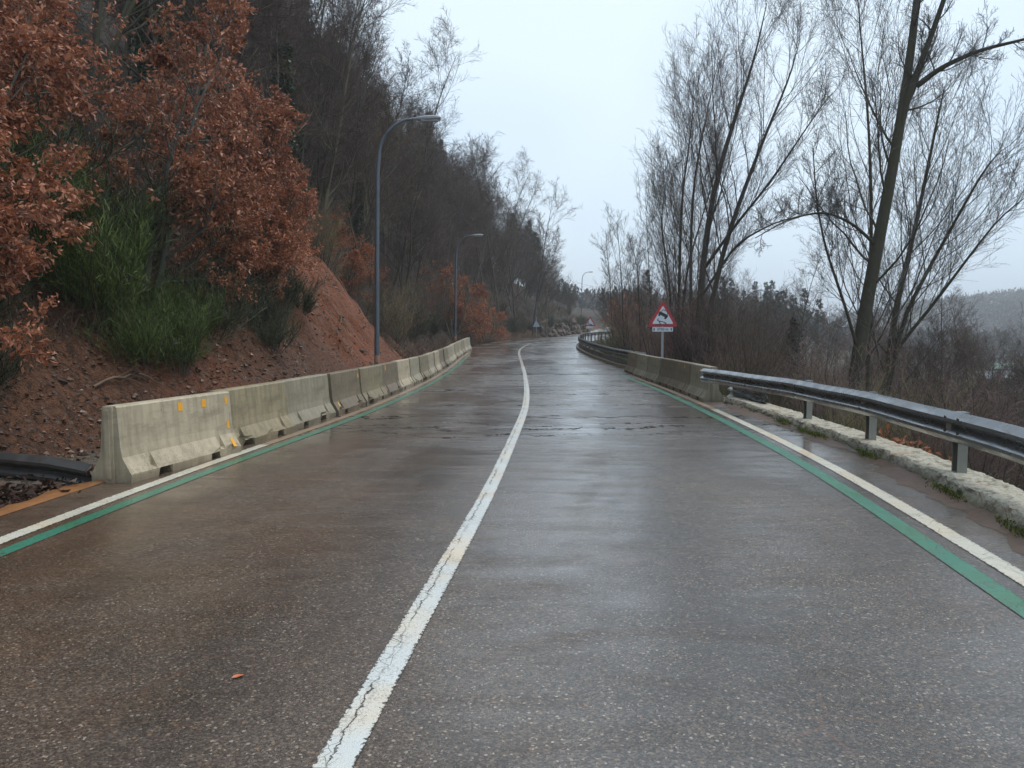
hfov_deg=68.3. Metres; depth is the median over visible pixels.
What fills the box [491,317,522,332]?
dark bush
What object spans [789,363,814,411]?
shrub
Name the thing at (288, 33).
bare tree
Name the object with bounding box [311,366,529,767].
line
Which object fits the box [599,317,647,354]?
shrub
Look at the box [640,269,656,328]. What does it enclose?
conifer
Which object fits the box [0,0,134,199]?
oak tree
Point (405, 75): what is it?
bare tree
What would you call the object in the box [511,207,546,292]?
bare tree
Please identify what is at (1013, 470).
shrub
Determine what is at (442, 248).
bare tree
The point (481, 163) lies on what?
bare tree
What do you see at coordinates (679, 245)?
poplar
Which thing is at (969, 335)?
bare tree
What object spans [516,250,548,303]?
bare tree
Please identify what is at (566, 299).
bare tree
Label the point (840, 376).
shrub
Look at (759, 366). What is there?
shrub
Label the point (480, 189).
bare tree
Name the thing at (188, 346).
broom bush
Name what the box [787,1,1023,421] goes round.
poplar
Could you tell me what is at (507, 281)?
bare tree
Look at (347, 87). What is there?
bare tree
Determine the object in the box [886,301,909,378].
bare tree
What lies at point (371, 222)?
bare tree
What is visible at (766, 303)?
conifer
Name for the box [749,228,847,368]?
bare tree
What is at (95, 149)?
oak tree
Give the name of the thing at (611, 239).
sapling
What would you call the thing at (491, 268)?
bare tree
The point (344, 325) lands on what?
fallen branch
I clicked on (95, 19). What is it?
bare tree
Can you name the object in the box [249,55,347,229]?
ivy clad tree
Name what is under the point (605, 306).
conifer
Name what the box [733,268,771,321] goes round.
bare tree
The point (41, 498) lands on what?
clay
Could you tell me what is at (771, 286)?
conifer
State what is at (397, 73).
bare tree
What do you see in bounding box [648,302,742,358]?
shrub
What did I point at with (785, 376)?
shrub
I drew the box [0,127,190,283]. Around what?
broom bush
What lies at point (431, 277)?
shrub
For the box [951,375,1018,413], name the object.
shrub
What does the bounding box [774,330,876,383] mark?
shrub
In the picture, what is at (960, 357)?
bare tree
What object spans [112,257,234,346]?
broom bush
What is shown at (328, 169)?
bare tree
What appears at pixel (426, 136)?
bare tree
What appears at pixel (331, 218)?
shrub
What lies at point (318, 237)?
shrub
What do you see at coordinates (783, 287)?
bare tree
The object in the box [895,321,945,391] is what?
bare tree
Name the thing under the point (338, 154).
bare tree
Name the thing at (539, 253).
bare tree
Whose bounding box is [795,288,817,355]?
conifer
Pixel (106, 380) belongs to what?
fallen branch
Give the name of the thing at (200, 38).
bare tree
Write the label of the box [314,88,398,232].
bare tree
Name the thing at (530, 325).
dark bush
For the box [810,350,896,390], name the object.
shrub
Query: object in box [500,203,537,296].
bare tree
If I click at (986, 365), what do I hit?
bare tree
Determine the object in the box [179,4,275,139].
bare tree
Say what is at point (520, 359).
line
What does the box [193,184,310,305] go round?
oak tree
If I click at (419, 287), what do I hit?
shrub
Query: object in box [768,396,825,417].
shrub
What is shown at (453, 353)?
concrete barrier
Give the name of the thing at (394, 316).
dark bush
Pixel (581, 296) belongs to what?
street lamp
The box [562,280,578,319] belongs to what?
bare tree
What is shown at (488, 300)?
shrub
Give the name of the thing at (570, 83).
sky
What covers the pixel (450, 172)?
bare tree
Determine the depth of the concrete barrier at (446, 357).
34.38 m
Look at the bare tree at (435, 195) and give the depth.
64.51 m
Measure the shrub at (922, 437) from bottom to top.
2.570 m
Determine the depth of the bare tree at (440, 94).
48.97 m
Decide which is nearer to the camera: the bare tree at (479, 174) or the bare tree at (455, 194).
the bare tree at (455, 194)
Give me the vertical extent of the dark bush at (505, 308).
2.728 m
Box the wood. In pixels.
[517,278,1023,361]
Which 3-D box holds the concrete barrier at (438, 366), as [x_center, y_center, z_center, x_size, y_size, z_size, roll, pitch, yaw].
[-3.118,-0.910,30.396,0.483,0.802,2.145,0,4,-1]
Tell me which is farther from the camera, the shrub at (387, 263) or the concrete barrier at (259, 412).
the shrub at (387, 263)
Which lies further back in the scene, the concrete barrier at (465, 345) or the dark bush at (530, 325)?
the dark bush at (530, 325)
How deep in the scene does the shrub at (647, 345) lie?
31.34 m
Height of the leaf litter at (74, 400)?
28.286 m
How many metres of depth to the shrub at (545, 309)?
109.47 m
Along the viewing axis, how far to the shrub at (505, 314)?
79.16 m
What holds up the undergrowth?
on the ground at (316, 358)
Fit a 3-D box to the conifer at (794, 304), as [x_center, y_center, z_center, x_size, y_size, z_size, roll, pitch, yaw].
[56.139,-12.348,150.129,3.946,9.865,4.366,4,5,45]
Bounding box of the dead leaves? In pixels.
[879,423,951,461]
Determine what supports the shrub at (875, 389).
on the ground at (316, 358)
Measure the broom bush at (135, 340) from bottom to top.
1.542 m
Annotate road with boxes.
[0,326,1023,767]
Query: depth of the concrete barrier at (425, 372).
25.94 m
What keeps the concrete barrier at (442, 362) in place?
on the road
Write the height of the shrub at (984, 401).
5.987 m
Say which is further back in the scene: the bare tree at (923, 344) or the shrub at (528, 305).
the shrub at (528, 305)
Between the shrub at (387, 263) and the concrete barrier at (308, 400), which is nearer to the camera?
the concrete barrier at (308, 400)
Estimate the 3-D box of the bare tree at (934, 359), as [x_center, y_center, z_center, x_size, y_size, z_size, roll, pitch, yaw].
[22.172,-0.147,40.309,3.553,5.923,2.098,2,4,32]
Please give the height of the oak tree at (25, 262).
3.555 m
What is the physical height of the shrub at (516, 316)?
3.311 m
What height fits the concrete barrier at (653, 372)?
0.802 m
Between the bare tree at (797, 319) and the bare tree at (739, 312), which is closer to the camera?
the bare tree at (739, 312)
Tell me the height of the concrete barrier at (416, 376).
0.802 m
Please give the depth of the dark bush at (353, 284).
34.52 m
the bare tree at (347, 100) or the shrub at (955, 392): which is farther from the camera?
the bare tree at (347, 100)
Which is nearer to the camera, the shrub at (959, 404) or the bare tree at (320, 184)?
the shrub at (959, 404)
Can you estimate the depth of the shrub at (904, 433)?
17.12 m
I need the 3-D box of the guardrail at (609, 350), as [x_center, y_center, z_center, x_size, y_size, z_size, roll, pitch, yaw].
[10.773,-4.477,73.878,5.679,2.882,89.569,1,4,11]
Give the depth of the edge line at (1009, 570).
6.45 m
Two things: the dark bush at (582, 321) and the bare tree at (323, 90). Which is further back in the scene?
the dark bush at (582, 321)
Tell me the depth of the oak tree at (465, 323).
60.17 m
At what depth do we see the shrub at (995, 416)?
26.15 m
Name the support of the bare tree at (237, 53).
on the ground at (316, 358)
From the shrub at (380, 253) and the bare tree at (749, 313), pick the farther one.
the bare tree at (749, 313)
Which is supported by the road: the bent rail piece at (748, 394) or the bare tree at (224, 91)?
the bent rail piece at (748, 394)
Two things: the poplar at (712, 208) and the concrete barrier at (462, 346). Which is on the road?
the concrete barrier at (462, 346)
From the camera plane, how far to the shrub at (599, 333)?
44.45 m
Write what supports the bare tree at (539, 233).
on the ground at (316, 358)
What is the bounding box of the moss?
[739,407,1023,537]
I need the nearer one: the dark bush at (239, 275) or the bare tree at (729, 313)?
the dark bush at (239, 275)
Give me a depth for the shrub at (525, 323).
87.14 m
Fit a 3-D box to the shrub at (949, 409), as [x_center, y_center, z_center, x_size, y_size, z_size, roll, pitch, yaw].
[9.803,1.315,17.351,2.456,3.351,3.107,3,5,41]
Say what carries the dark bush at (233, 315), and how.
on the ground at (316, 358)
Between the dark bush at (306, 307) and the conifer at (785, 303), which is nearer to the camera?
the dark bush at (306, 307)
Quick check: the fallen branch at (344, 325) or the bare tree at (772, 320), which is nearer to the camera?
the fallen branch at (344, 325)
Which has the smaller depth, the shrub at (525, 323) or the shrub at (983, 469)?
the shrub at (983, 469)
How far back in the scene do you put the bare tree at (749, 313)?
51.11 m
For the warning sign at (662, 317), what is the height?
3.831 m
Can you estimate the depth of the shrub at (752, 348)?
20.98 m
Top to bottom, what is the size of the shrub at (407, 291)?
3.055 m
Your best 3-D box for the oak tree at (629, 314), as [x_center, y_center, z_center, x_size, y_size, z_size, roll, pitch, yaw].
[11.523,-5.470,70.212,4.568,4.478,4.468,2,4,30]
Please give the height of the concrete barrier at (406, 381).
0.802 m
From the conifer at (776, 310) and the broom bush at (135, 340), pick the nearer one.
the broom bush at (135, 340)
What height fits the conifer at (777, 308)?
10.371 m
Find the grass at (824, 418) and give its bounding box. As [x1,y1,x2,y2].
[593,340,1023,490]
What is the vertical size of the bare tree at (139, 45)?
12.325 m
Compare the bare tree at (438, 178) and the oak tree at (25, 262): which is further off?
the bare tree at (438, 178)
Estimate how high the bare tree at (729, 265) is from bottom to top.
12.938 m
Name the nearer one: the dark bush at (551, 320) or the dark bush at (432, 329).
the dark bush at (432, 329)
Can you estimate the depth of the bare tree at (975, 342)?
30.22 m
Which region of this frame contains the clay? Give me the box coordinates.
[0,480,104,515]
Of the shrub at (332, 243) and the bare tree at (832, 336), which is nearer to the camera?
the shrub at (332, 243)
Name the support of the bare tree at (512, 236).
on the ground at (316, 358)
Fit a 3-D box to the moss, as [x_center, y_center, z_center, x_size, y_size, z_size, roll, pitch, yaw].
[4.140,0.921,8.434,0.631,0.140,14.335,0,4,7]
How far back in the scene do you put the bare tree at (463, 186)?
76.37 m
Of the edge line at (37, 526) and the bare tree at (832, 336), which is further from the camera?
the bare tree at (832, 336)
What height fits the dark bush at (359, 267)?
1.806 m
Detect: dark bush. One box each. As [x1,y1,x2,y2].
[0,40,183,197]
[0,233,60,326]
[0,306,56,395]
[47,137,242,290]
[135,253,283,343]
[160,384,203,397]
[189,250,293,311]
[239,301,307,353]
[245,284,298,324]
[250,214,307,252]
[251,250,340,309]
[280,279,324,316]
[339,270,366,295]
[341,263,380,283]
[370,301,410,327]
[385,301,436,338]
[419,309,445,336]
[491,302,510,319]
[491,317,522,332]
[499,314,525,332]
[526,319,540,330]
[538,314,557,326]
[560,316,571,324]
[575,315,586,324]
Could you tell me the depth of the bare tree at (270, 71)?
33.33 m
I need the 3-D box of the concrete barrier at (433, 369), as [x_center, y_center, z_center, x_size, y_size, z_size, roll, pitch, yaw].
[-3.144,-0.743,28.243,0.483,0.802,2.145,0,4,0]
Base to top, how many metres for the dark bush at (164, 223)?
3.063 m
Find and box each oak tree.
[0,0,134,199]
[0,0,144,120]
[0,15,102,275]
[0,124,63,373]
[13,0,277,313]
[87,0,262,185]
[122,68,319,233]
[189,174,323,292]
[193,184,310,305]
[230,148,323,238]
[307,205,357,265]
[327,234,387,303]
[417,260,499,337]
[447,285,495,339]
[467,299,511,342]
[601,295,638,329]
[613,303,647,330]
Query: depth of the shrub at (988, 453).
22.22 m
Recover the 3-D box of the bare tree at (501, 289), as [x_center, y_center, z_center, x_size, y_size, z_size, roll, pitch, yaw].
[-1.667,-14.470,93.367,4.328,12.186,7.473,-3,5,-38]
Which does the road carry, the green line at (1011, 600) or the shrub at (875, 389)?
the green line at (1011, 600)
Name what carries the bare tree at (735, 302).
on the ground at (316, 358)
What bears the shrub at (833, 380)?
on the ground at (316, 358)
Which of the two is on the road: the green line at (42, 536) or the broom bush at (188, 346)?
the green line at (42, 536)
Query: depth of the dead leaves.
10.49 m
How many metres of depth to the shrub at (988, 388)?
20.10 m
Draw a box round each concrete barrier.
[91,391,240,482]
[208,381,294,446]
[276,374,335,429]
[324,369,365,415]
[353,365,387,404]
[375,361,402,395]
[390,359,413,389]
[406,357,422,384]
[415,355,432,380]
[423,352,436,375]
[433,351,442,372]
[435,349,445,368]
[441,347,450,366]
[446,346,454,362]
[448,344,456,359]
[452,342,460,357]
[457,341,463,355]
[459,340,465,353]
[461,338,468,351]
[466,337,471,350]
[624,352,640,374]
[633,354,650,378]
[644,356,662,383]
[657,358,675,387]
[670,360,691,393]
[685,363,723,401]
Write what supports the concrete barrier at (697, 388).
on the road
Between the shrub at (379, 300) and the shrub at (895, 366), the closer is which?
the shrub at (895, 366)
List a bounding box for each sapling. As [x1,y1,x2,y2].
[590,222,621,346]
[599,173,673,353]
[601,201,658,348]
[615,232,655,347]
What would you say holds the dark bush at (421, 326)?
on the ground at (316, 358)
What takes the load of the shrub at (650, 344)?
on the ground at (316, 358)
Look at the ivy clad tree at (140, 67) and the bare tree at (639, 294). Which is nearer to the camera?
the ivy clad tree at (140, 67)
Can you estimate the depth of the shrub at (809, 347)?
40.55 m
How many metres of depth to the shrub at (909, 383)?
29.28 m
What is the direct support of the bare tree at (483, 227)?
on the ground at (316, 358)
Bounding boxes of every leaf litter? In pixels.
[0,33,464,499]
[0,464,171,506]
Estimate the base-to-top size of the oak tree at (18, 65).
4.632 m
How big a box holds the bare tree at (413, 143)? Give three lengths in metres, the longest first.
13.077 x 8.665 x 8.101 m
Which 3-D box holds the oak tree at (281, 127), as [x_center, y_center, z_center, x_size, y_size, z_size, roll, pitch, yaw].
[-7.160,-5.345,18.372,3.965,4.133,3.991,1,4,12]
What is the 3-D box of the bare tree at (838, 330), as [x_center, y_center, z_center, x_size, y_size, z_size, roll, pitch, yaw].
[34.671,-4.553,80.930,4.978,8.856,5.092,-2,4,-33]
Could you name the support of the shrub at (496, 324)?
on the ground at (316, 358)
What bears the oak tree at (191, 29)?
on the ground at (316, 358)
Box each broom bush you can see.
[0,103,107,250]
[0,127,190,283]
[7,184,173,330]
[71,288,180,373]
[111,286,223,377]
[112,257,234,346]
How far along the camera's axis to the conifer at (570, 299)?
127.02 m
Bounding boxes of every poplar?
[622,30,740,332]
[628,0,861,360]
[749,0,1023,425]
[781,0,977,390]
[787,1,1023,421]
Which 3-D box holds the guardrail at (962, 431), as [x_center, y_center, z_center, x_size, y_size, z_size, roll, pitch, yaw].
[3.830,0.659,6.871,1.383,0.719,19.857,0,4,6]
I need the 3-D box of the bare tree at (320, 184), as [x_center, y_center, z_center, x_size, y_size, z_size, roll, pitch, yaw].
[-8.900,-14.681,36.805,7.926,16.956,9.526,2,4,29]
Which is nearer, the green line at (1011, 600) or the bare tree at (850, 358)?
the green line at (1011, 600)
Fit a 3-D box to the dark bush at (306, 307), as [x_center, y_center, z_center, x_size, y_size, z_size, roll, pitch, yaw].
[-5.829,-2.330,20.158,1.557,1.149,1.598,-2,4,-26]
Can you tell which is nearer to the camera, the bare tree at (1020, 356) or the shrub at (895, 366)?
the shrub at (895, 366)
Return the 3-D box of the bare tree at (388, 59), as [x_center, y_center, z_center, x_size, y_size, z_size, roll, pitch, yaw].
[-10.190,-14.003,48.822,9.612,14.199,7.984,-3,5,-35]
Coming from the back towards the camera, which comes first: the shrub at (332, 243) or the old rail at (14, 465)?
the shrub at (332, 243)
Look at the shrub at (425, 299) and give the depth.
44.69 m
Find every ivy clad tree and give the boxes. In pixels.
[113,0,232,112]
[215,0,366,229]
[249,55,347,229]
[314,129,401,269]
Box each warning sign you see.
[533,317,539,337]
[585,317,594,341]
[648,302,676,356]
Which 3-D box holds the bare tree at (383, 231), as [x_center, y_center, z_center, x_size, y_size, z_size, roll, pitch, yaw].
[-10.612,-16.166,54.181,9.479,16.383,9.126,-2,4,-30]
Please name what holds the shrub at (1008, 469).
on the ground at (316, 358)
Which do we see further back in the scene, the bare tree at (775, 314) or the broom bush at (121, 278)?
the bare tree at (775, 314)
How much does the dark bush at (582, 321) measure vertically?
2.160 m
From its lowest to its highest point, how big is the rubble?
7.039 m
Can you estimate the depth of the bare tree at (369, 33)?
100.72 m
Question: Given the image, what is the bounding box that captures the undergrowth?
[0,4,550,357]
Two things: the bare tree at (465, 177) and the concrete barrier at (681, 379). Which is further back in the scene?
the bare tree at (465, 177)
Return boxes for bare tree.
[69,0,296,152]
[72,0,296,166]
[73,0,339,92]
[91,0,236,90]
[92,0,99,57]
[119,0,332,133]
[120,2,284,101]
[132,2,191,76]
[145,0,248,156]
[147,0,271,93]
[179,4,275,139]
[191,0,391,183]
[201,0,306,136]
[215,0,420,209]
[227,0,404,157]
[235,0,416,235]
[236,0,294,108]
[239,0,331,158]
[243,2,318,74]
[257,0,398,231]
[260,26,348,200]
[269,48,375,236]
[293,0,401,222]
[293,54,432,241]
[295,0,343,178]
[301,58,383,203]
[305,0,395,270]
[305,88,364,236]
[309,0,365,100]
[313,58,437,268]
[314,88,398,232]
[317,64,437,278]
[323,87,438,288]
[343,30,398,110]
[346,27,409,200]
[347,10,393,79]
[353,80,391,242]
[360,128,423,253]
[361,6,484,292]
[363,40,446,192]
[367,143,451,310]
[368,99,448,268]
[374,67,447,263]
[381,95,458,262]
[385,148,465,286]
[387,156,483,291]
[388,115,445,219]
[390,86,466,299]
[396,105,466,222]
[398,127,460,267]
[404,91,462,170]
[414,103,446,161]
[414,171,482,297]
[416,96,461,258]
[435,194,509,298]
[436,148,478,257]
[436,155,532,307]
[439,152,483,238]
[441,141,498,192]
[442,133,485,260]
[444,141,493,261]
[444,180,503,288]
[444,186,506,297]
[445,175,493,276]
[447,130,532,316]
[449,133,511,277]
[451,134,505,221]
[455,171,493,281]
[457,163,512,243]
[459,149,492,211]
[462,226,509,306]
[474,175,543,332]
[479,148,543,305]
[480,221,521,313]
[485,224,524,298]
[495,170,555,297]
[496,222,538,286]
[498,199,538,263]
[498,211,526,290]
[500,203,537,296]
[501,199,533,289]
[502,179,583,335]
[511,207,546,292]
[513,244,542,290]
[515,242,549,296]
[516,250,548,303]
[525,228,575,333]
[530,216,561,287]
[532,245,566,327]
[535,248,568,317]
[560,288,576,315]
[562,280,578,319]
[567,286,580,307]
[601,285,640,343]
[623,270,658,314]
[628,273,666,322]
[635,225,717,341]
[642,270,676,332]
[660,195,756,333]
[684,212,756,329]
[693,286,756,355]
[714,295,737,339]
[725,284,743,331]
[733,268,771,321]
[733,292,762,348]
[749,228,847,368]
[761,283,828,363]
[762,294,797,368]
[768,297,789,334]
[780,277,816,332]
[781,297,816,359]
[804,308,821,340]
[807,336,827,373]
[810,306,855,369]
[818,306,850,373]
[825,318,839,363]
[844,310,885,376]
[844,343,899,387]
[848,328,919,394]
[871,308,889,373]
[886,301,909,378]
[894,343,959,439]
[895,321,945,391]
[897,326,962,402]
[897,329,984,410]
[908,257,973,399]
[937,318,1016,413]
[939,284,994,381]
[939,330,979,385]
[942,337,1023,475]
[946,305,1011,398]
[946,326,1022,419]
[947,308,981,390]
[970,351,1023,489]
[973,349,1000,388]
[994,347,1019,389]
[1000,325,1023,387]
[1011,326,1023,388]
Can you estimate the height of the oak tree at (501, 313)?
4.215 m
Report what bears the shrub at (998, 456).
on the ground at (316, 358)
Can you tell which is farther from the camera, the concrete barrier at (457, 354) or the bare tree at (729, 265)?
the bare tree at (729, 265)
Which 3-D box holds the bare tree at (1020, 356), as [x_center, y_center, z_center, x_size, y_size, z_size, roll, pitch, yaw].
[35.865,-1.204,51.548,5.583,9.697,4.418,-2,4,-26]
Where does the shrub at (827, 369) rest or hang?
on the ground at (316, 358)
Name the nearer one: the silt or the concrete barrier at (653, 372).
the silt
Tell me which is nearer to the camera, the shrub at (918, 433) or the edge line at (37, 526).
the edge line at (37, 526)
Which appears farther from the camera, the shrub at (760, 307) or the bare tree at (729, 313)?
the bare tree at (729, 313)
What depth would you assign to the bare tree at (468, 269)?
86.16 m
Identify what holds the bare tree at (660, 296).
on the ground at (316, 358)
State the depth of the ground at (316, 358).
15.08 m
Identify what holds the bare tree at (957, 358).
on the ground at (316, 358)
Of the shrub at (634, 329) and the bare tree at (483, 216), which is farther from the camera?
the bare tree at (483, 216)
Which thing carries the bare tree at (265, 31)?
on the ground at (316, 358)
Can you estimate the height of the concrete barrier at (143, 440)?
0.802 m
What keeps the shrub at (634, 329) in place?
on the ground at (316, 358)
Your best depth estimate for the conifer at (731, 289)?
133.72 m
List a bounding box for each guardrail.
[578,332,645,364]
[699,368,1023,472]
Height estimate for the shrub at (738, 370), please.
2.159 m
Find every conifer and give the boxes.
[357,52,381,119]
[512,219,536,292]
[523,232,554,310]
[567,288,574,314]
[597,289,607,314]
[611,286,618,313]
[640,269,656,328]
[717,276,733,314]
[725,277,741,316]
[746,281,766,319]
[758,282,770,318]
[759,293,768,326]
[766,280,777,331]
[767,291,785,345]
[767,293,784,346]
[779,317,813,401]
[781,290,790,335]
[791,299,799,321]
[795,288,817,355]
[801,298,830,354]
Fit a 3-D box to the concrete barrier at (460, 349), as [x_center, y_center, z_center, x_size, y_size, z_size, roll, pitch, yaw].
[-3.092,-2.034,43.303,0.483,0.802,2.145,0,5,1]
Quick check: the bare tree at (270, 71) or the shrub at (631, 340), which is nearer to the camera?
the bare tree at (270, 71)
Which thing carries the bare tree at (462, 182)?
on the ground at (316, 358)
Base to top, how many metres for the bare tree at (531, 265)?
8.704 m
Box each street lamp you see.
[374,115,440,364]
[454,234,482,342]
[581,272,586,314]
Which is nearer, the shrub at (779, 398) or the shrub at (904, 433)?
the shrub at (904, 433)
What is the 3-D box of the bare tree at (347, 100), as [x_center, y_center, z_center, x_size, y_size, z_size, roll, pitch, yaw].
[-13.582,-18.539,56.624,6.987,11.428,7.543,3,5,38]
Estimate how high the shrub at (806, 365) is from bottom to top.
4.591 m
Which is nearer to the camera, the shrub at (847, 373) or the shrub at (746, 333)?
the shrub at (746, 333)
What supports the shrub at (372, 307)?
on the ground at (316, 358)
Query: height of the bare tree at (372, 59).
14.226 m
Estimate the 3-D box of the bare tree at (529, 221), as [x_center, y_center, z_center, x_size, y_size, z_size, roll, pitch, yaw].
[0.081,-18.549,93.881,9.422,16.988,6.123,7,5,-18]
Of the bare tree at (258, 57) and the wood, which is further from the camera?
the wood
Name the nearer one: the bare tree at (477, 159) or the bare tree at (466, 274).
the bare tree at (466, 274)
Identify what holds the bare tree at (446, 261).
on the ground at (316, 358)
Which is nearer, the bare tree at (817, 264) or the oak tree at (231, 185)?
the oak tree at (231, 185)
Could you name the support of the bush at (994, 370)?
on the ground at (316, 358)
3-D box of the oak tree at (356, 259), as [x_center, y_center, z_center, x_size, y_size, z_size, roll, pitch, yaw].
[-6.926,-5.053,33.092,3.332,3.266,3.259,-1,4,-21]
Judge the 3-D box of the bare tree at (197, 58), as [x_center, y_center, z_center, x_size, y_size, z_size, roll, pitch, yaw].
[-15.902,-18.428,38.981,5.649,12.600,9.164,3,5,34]
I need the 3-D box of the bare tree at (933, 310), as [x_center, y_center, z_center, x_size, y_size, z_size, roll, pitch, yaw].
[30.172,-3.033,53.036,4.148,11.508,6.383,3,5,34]
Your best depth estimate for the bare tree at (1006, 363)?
63.06 m
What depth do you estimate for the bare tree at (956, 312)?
69.25 m
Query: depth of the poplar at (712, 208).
30.02 m
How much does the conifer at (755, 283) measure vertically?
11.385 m
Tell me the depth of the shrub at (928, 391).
29.74 m
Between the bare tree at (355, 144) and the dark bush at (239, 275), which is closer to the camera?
the dark bush at (239, 275)
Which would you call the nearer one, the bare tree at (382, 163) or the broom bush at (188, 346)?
the broom bush at (188, 346)
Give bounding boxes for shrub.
[275,183,354,243]
[295,202,334,257]
[300,196,347,266]
[319,240,348,276]
[340,263,369,294]
[341,224,397,288]
[341,241,414,340]
[351,278,431,345]
[356,285,390,308]
[366,232,414,285]
[385,271,432,315]
[388,270,420,304]
[388,285,433,339]
[389,278,426,311]
[390,261,443,319]
[396,260,464,331]
[405,257,450,297]
[422,270,465,333]
[433,273,468,300]
[438,280,471,336]
[475,292,499,307]
[489,313,502,331]
[494,300,513,321]
[507,306,525,327]
[508,305,531,333]
[518,286,543,317]
[539,301,556,317]
[568,252,674,350]
[582,316,625,354]
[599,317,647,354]
[606,274,707,357]
[613,315,648,350]
[613,317,650,351]
[632,320,687,356]
[633,272,733,361]
[634,252,768,367]
[640,263,771,393]
[643,234,804,369]
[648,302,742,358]
[673,273,828,402]
[676,288,809,394]
[685,255,844,391]
[693,346,767,395]
[708,328,801,403]
[721,319,825,406]
[725,343,801,408]
[732,362,803,409]
[757,296,920,427]
[761,315,844,376]
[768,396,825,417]
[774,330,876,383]
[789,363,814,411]
[790,340,832,410]
[790,352,874,415]
[796,345,872,406]
[796,368,905,423]
[800,404,882,432]
[802,375,930,444]
[803,343,918,419]
[808,283,979,439]
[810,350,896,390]
[816,378,898,431]
[827,318,988,401]
[829,360,965,451]
[839,374,968,459]
[855,383,975,467]
[870,302,1023,488]
[871,357,939,429]
[873,324,982,390]
[875,322,1023,487]
[878,371,997,408]
[879,376,988,474]
[889,362,1016,471]
[895,311,1023,478]
[899,360,987,411]
[934,376,1023,485]
[942,372,1022,451]
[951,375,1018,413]
[967,400,1023,487]
[970,396,1021,476]
[973,422,1023,487]
[974,420,1023,488]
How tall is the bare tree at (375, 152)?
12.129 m
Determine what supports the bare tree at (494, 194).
on the ground at (316, 358)
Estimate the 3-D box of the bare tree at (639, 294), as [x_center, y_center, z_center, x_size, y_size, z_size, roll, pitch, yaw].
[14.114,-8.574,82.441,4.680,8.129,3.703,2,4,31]
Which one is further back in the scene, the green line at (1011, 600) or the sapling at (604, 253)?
the sapling at (604, 253)
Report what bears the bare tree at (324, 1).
on the ground at (316, 358)
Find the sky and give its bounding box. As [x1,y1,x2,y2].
[283,0,1023,321]
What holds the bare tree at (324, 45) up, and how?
on the ground at (316, 358)
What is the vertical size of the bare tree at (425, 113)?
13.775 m
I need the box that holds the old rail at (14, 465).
[0,452,91,484]
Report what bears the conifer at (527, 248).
on the ground at (316, 358)
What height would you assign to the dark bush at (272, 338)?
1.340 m
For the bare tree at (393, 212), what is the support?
on the ground at (316, 358)
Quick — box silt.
[726,403,1023,554]
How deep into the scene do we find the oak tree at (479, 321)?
55.59 m
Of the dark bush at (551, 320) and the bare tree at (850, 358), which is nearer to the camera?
the bare tree at (850, 358)
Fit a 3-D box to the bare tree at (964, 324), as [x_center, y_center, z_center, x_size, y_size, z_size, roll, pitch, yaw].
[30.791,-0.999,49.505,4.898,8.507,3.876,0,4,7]
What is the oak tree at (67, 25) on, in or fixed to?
on the ground at (316, 358)
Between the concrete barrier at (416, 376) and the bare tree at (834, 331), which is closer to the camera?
the concrete barrier at (416, 376)
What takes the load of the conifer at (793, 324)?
on the ground at (316, 358)
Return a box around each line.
[0,357,467,556]
[0,445,266,543]
[259,353,468,444]
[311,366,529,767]
[518,343,531,365]
[621,375,1023,617]
[633,377,715,408]
[711,409,1023,585]
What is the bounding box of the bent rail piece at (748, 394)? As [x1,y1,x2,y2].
[727,387,767,403]
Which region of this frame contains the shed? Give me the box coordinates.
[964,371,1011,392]
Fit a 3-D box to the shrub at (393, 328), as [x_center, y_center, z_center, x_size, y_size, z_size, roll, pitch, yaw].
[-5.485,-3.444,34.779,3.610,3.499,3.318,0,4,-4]
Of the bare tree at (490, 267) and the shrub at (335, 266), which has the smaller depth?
the shrub at (335, 266)
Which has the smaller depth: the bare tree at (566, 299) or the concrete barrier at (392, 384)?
the concrete barrier at (392, 384)
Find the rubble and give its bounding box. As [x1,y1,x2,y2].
[0,183,405,457]
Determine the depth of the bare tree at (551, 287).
103.67 m
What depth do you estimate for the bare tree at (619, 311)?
52.85 m
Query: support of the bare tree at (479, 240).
on the ground at (316, 358)
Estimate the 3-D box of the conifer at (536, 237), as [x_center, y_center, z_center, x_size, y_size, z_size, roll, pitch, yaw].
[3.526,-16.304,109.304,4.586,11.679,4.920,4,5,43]
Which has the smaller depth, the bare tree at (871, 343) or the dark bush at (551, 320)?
the bare tree at (871, 343)
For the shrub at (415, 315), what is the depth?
38.55 m
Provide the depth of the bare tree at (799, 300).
106.17 m
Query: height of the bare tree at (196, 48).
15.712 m
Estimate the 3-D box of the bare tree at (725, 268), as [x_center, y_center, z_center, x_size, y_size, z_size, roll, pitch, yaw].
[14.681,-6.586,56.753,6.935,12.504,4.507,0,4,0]
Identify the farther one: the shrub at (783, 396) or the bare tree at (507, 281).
the bare tree at (507, 281)
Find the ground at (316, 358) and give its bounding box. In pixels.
[0,0,1023,507]
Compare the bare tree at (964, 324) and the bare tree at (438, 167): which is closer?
the bare tree at (964, 324)
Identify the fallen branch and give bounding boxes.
[92,362,164,387]
[340,315,350,341]
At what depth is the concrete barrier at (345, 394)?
15.13 m
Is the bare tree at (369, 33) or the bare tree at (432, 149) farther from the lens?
the bare tree at (369, 33)
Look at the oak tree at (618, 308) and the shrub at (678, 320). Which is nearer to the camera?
the shrub at (678, 320)
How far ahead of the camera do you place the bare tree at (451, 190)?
69.50 m
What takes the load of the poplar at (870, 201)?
on the ground at (316, 358)
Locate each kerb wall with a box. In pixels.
[576,343,626,368]
[723,396,1023,529]
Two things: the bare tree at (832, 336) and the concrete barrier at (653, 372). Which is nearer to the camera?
the concrete barrier at (653, 372)
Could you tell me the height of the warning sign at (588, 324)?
3.442 m
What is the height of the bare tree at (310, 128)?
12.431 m

